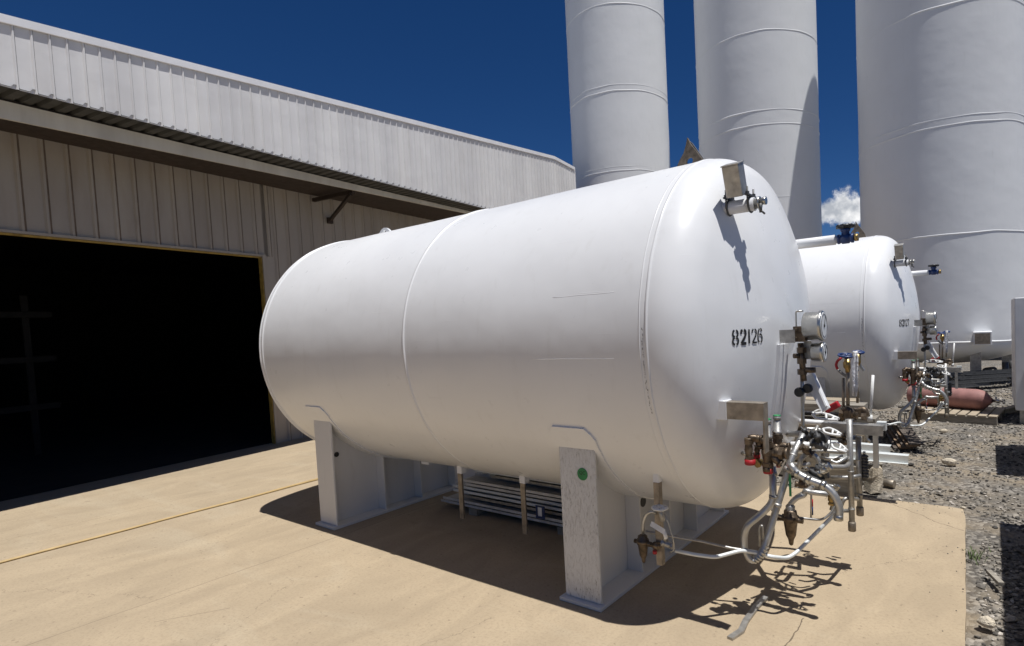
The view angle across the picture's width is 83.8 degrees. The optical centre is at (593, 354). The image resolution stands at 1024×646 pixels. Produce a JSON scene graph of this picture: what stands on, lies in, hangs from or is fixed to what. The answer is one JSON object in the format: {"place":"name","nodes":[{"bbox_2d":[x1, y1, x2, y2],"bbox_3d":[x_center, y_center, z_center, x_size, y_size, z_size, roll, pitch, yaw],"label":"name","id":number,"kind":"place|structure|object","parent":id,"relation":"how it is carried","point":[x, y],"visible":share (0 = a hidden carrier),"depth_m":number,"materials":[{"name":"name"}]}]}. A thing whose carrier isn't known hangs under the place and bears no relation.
{"place":"outdoors","nodes":[
{"label":"outdoors","id":0,"kind":"place"},
{"bbox_2d":[0,0,859,235],"label":"sky","id":1,"kind":"structure","parent":0,"point":[496,70],"materials":[{"name":"blue"}]},
{"bbox_2d":[777,357,1023,645],"bbox_3d":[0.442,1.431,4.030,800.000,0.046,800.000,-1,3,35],"label":"ground","id":2,"kind":"structure","parent":0,"point":[976,535],"depth_m":5.20,"materials":[{"name":"grey gravel"}]},
{"bbox_2d":[0,385,965,645],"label":"concrete slab","id":3,"kind":"structure","parent":2,"relation":"on","point":[276,569],"depth_m":3.72,"materials":[{"name":"beige concrete"}]},
{"bbox_2d":[0,479,317,562],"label":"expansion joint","id":4,"kind":"object","parent":3,"relation":"on","point":[149,523],"visible":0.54,"depth_m":5.07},
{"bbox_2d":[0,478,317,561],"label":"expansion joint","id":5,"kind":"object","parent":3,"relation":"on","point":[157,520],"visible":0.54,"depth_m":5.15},
{"bbox_2d":[0,13,575,500],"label":"warehouse","id":6,"kind":"structure","parent":3,"relation":"on","point":[166,223],"depth_m":9.03,"materials":[{"name":"beige paint"}]},
{"bbox_2d":[0,295,60,454],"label":"storage rack","id":7,"kind":"object","parent":6,"relation":"in","point":[28,359],"visible":1,"depth_m":8.81,"materials":[{"name":"metal"}]},
{"bbox_2d":[469,508,488,515],"bbox_3d":[-0.868,1.363,5.211,0.100,0.054,0.670,-1,3,35],"label":"timber bearer","id":8,"kind":"object","parent":3,"relation":"on","point":[475,512],"visible":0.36,"depth_m":4.94,"materials":[{"name":"brown wood"}]},
{"bbox_2d":[441,499,562,526],"bbox_3d":[-0.579,1.333,4.740,1.910,0.022,0.193,-1,3,35],"label":"aluminium channel","id":9,"kind":"object","parent":8,"relation":"on","point":[508,513],"visible":0.29,"depth_m":4.75,"materials":[{"name":"silver metal"}]},
{"bbox_2d":[443,493,562,522],"bbox_3d":[-0.639,1.299,4.763,1.689,0.022,0.193,-1,3,35],"label":"aluminium channel","id":10,"kind":"object","parent":9,"relation":"on","point":[517,510],"visible":0.38,"depth_m":4.81,"materials":[{"name":"silver metal"}]},
{"bbox_2d":[464,494,561,515],"bbox_3d":[-0.447,1.258,4.678,1.645,0.022,0.193,-1,3,35],"label":"aluminium channel","id":11,"kind":"object","parent":10,"relation":"on","point":[518,505],"visible":0.12,"depth_m":4.79,"materials":[{"name":"grey metal"}]},
{"bbox_2d":[453,488,561,511],"bbox_3d":[-0.562,1.223,4.758,1.633,0.022,0.193,-1,3,35],"label":"aluminium channel","id":12,"kind":"object","parent":11,"relation":"on","point":[515,500],"visible":0.31,"depth_m":4.79,"materials":[{"name":"silver metal"}]},
{"bbox_2d":[453,482,561,506],"bbox_3d":[-0.577,1.187,4.778,1.621,0.022,0.193,-1,3,35],"label":"aluminium channel","id":13,"kind":"object","parent":12,"relation":"on","point":[544,501],"visible":0.29,"depth_m":4.79,"materials":[{"name":"silver metal"}]},
{"bbox_2d":[465,483,561,501],"bbox_3d":[-0.452,1.150,4.682,1.577,0.022,0.193,-1,3,35],"label":"aluminium channel","id":14,"kind":"object","parent":13,"relation":"on","point":[516,492],"visible":0.29,"depth_m":4.74,"materials":[{"name":"silver metal"}]},
{"bbox_2d":[463,473,560,497],"bbox_3d":[-0.510,1.115,4.701,1.585,0.022,0.193,-1,3,35],"label":"aluminium channel","id":15,"kind":"object","parent":14,"relation":"on","point":[482,479],"visible":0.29,"depth_m":4.82,"materials":[{"name":"silver metal"}]},
{"bbox_2d":[535,505,544,518],"bbox_3d":[-0.421,1.239,4.416,0.090,0.100,0.009,-1,3,35],"label":"bundle label","id":16,"kind":"object","parent":11,"relation":"attached to","point":[540,512],"visible":1,"depth_m":4.41,"materials":[{"name":"blue paper"}]},
{"bbox_2d":[557,526,562,534],"bbox_3d":[-0.051,1.353,4.635,0.100,0.054,0.670,-1,3,35],"label":"timber bearer","id":17,"kind":"object","parent":3,"relation":"on","point":[559,530],"visible":0.21,"depth_m":4.38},
{"bbox_2d":[259,138,886,611],"bbox_3d":[-0.536,-0.002,4.602,5.137,2.807,2.164,-1,3,35],"label":"storage tank","id":18,"kind":"object","parent":3,"relation":"on","point":[625,362],"visible":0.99,"depth_m":3.26,"materials":[{"name":"white metal"}]},
{"bbox_2d":[727,595,767,640],"bbox_3d":[0.834,1.408,3.025,0.056,0.017,0.502,-1,3,35],"label":"metal strip","id":19,"kind":"object","parent":3,"relation":"on","point":[750,614],"visible":1,"depth_m":3.00,"materials":[{"name":"grey metal"}]},
{"bbox_2d":[565,0,669,188],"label":"storage tower","id":20,"kind":"structure","parent":2,"relation":"on","point":[616,54],"depth_m":15.77,"materials":[{"name":"white metal"}]},
{"bbox_2d":[694,0,821,239],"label":"storage tower","id":21,"kind":"structure","parent":2,"relation":"on","point":[757,84],"depth_m":14.69,"materials":[{"name":"white metal"}]},
{"bbox_2d":[779,463,863,483],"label":"timber beam","id":22,"kind":"structure","parent":2,"relation":"on","point":[782,471],"depth_m":5.79,"materials":[{"name":"brown wood"}]},
{"bbox_2d":[785,460,872,472],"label":"timber beam","id":23,"kind":"structure","parent":2,"relation":"on","point":[869,466],"depth_m":5.79,"materials":[{"name":"brown wood"}]},
{"bbox_2d":[806,448,856,494],"bbox_3d":[2.226,1.071,5.221,0.450,0.450,0.200,-1,3,35],"label":"timber trestle","id":24,"kind":"object","parent":2,"relation":"on","point":[843,484],"visible":0.12,"depth_m":5.15,"materials":[{"name":"brown wood"}]},
{"bbox_2d":[830,440,890,451],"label":"pale channel","id":25,"kind":"object","parent":24,"relation":"on","point":[869,447],"visible":0.33,"depth_m":5.03,"materials":[{"name":"metal"}]},
{"bbox_2d":[829,448,908,464],"bbox_3d":[2.365,0.878,4.868,0.619,0.065,0.110,-1,3,35],"label":"pale channel","id":26,"kind":"object","parent":24,"relation":"on","point":[895,458],"visible":0.67,"depth_m":4.77,"materials":[{"name":"metal"}]},
{"bbox_2d":[863,466,882,493],"bbox_3d":[2.560,1.132,5.171,0.106,0.280,0.163,-5,4,-42],"label":"concrete chunk","id":27,"kind":"object","parent":2,"relation":"on","point":[873,484],"visible":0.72,"depth_m":5.13,"materials":[{"name":"beige concrete"}]},
{"bbox_2d":[799,222,961,428],"bbox_3d":[2.169,-0.267,8.055,5.137,2.807,2.164,-1,3,35],"label":"storage tank","id":28,"kind":"object","parent":2,"relation":"on","point":[862,293],"visible":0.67,"depth_m":6.42,"materials":[{"name":"white metal"}]},
{"bbox_2d":[883,478,895,487],"bbox_3d":[2.782,1.216,5.310,0.076,0.075,0.094,-5,4,-38],"label":"rusty can","id":29,"kind":"object","parent":2,"relation":"on","point":[890,483],"visible":0.91,"depth_m":5.29,"materials":[{"name":"brown metal"}]},
{"bbox_2d":[884,430,907,449],"bbox_3d":[3.872,1.058,7.285,0.150,0.076,1.254,-2,3,21],"label":"dark plank","id":30,"kind":"object","parent":2,"relation":"on","point":[893,443],"visible":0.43,"depth_m":7.01,"materials":[{"name":"brown wood"}]},
{"bbox_2d":[887,426,912,448],"bbox_3d":[3.890,1.035,7.237,0.150,0.086,1.258,-2,3,20],"label":"dark plank","id":31,"kind":"object","parent":30,"relation":"on","point":[896,441],"visible":0.43,"depth_m":7.00,"materials":[{"name":"brown wood"}]},
{"bbox_2d":[887,421,916,447],"bbox_3d":[3.908,1.011,7.197,0.150,0.096,1.244,-2,3,19],"label":"dark plank","id":32,"kind":"object","parent":31,"relation":"on","point":[897,436],"visible":0.43,"depth_m":7.01,"materials":[{"name":"brown wood"}]},
{"bbox_2d":[889,420,920,446],"bbox_3d":[3.917,0.989,7.131,0.150,0.106,1.200,-2,3,19],"label":"dark plank","id":33,"kind":"object","parent":32,"relation":"on","point":[901,436],"visible":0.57,"depth_m":6.90,"materials":[{"name":"brown wood"}]},
{"bbox_2d":[893,420,923,444],"bbox_3d":[3.912,0.969,7.033,0.150,0.116,1.046,-2,3,19],"label":"dark plank","id":34,"kind":"object","parent":33,"relation":"on","point":[910,435],"visible":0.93,"depth_m":6.85,"materials":[{"name":"brown wood"}]},
{"bbox_2d":[855,0,1023,380],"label":"storage tower","id":35,"kind":"structure","parent":2,"relation":"on","point":[940,90],"depth_m":11.88,"materials":[{"name":"white metal"}]},
{"bbox_2d":[942,458,956,465],"bbox_3d":[3.752,1.135,5.954,0.141,0.080,0.090,-1,3,35],"label":"rock","id":36,"kind":"object","parent":2,"relation":"on","point":[950,461],"visible":1,"depth_m":5.92,"materials":[{"name":"stone"}]},
{"bbox_2d":[909,405,1005,424],"bbox_3d":[5.546,0.906,8.607,1.103,0.120,0.930,0,4,42],"label":"wooden pallet","id":37,"kind":"object","parent":2,"relation":"on","point":[981,416],"visible":0.59,"depth_m":8.29,"materials":[{"name":"brown wood"}]},
{"bbox_2d":[906,385,1004,409],"bbox_3d":[5.609,0.679,8.774,0.314,0.314,1.357,-4,3,-32],"label":"gas cylinder","id":38,"kind":"object","parent":37,"relation":"on","point":[973,399],"visible":0.8,"depth_m":8.55,"materials":[{"name":"red paint"}]},
{"bbox_2d":[951,382,993,387],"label":"steel channel","id":39,"kind":"object","parent":2,"relation":"on","point":[972,385],"visible":0.57,"depth_m":11.30,"materials":[{"name":"grey metal"}]},
{"bbox_2d":[950,377,1008,384],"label":"steel channel","id":40,"kind":"object","parent":39,"relation":"on","point":[968,381],"visible":0.69,"depth_m":11.38,"materials":[{"name":"grey metal"}]},
{"bbox_2d":[954,373,1011,379],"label":"steel channel","id":41,"kind":"object","parent":40,"relation":"on","point":[967,377],"visible":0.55,"depth_m":11.46,"materials":[{"name":"grey metal"}]},
{"bbox_2d":[960,369,1011,374],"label":"steel channel","id":42,"kind":"object","parent":41,"relation":"on","point":[997,371],"visible":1,"depth_m":11.56,"materials":[{"name":"grey metal"}]},
{"bbox_2d":[962,546,990,565],"bbox_3d":[2.507,1.308,3.698,0.161,0.058,0.318,-1,3,35],"label":"weed","id":43,"kind":"object","parent":2,"relation":"on","point":[970,556],"visible":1,"depth_m":3.69,"materials":[{"name":"green plant"}]},
{"bbox_2d":[977,616,995,628],"bbox_3d":[2.018,1.376,2.901,0.082,0.054,0.063,-1,3,35],"label":"rock","id":44,"kind":"object","parent":2,"relation":"on","point":[987,622],"visible":1,"depth_m":2.88,"materials":[{"name":"stone"}]},
{"bbox_2d":[986,570,1004,585],"bbox_3d":[2.386,1.329,3.353,0.030,0.020,0.172,-2,3,14],"label":"wood scrap","id":45,"kind":"object","parent":2,"relation":"on","point":[995,577],"visible":1,"depth_m":3.33,"materials":[{"name":"beige wood"}]},
{"bbox_2d":[991,405,1017,413],"bbox_3d":[6.300,0.859,8.647,0.942,0.060,0.120,-4,3,-29],"label":"loose board","id":46,"kind":"object","parent":2,"relation":"on","point":[1011,408],"visible":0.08,"depth_m":8.63,"materials":[{"name":"brown wood"}]},
{"bbox_2d":[1011,297,1023,423],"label":"equipment cabinet","id":47,"kind":"object","parent":2,"relation":"on","point":[1017,322],"visible":0.98,"depth_m":7.82,"materials":[{"name":"metal"}]},
{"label":"aluminium channel","id":48,"kind":"object","parent":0,"visible":0},
{"bbox_2d":[490,475,560,488],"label":"aluminium channel","id":49,"kind":"object","parent":48,"relation":"on","point":[552,485],"visible":0.29,"depth_m":4.75,"materials":[{"name":"grey metal"}]},
{"bbox_2d":[475,470,560,484],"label":"aluminium channel","id":50,"kind":"object","parent":49,"relation":"on","point":[518,477],"visible":0.21,"depth_m":4.82,"materials":[{"name":"silver metal"}]},
{"bbox_3d":[2.616,1.103,5.678,0.060,0.094,0.570,-1,3,35],"label":"spacer strip","id":51,"kind":"object","parent":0,"visible":0},
{"bbox_2d":[795,453,869,463],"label":"timber beam","id":52,"kind":"structure","parent":51,"relation":"on","point":[798,456],"depth_m":5.57,"materials":[{"name":"brown wood"}]},
{"bbox_3d":[2.608,0.933,5.670,0.060,0.094,0.570,-1,3,35],"label":"spacer strip","id":53,"kind":"object","parent":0,"visible":0},
{"bbox_2d":[794,435,861,441],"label":"timber beam","id":54,"kind":"structure","parent":53,"relation":"on","point":[832,438],"depth_m":5.54,"materials":[{"name":"brown wood"}]},
{"bbox_2d":[797,427,868,442],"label":"timber beam","id":55,"kind":"structure","parent":53,"relation":"on","point":[863,437],"depth_m":5.64,"materials":[{"name":"brown wood"}]},
{"bbox_3d":[1.783,0.774,6.238,0.060,0.094,0.570,-1,3,35],"label":"spacer strip","id":56,"kind":"object","parent":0,"visible":0},
{"bbox_2d":[799,416,855,427],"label":"timber beam","id":57,"kind":"structure","parent":56,"relation":"on","point":[808,425],"depth_m":5.66,"materials":[{"name":"beige wood"}]},
{"bbox_2d":[805,412,878,423],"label":"timber beam","id":58,"kind":"structure","parent":56,"relation":"on","point":[859,420],"depth_m":5.73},
{"bbox_3d":[2.592,0.594,5.653,0.060,0.094,0.570,-1,3,35],"label":"spacer strip","id":59,"kind":"object","parent":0,"visible":0},
{"bbox_2d":[805,397,859,401],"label":"timber beam","id":60,"kind":"structure","parent":59,"relation":"on","point":[832,399],"depth_m":5.83,"materials":[{"name":"beige wood"}]},
{"bbox_2d":[804,400,867,411],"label":"timber beam","id":61,"kind":"structure","parent":59,"relation":"on","point":[810,405],"depth_m":5.59,"materials":[{"name":"beige wood"}]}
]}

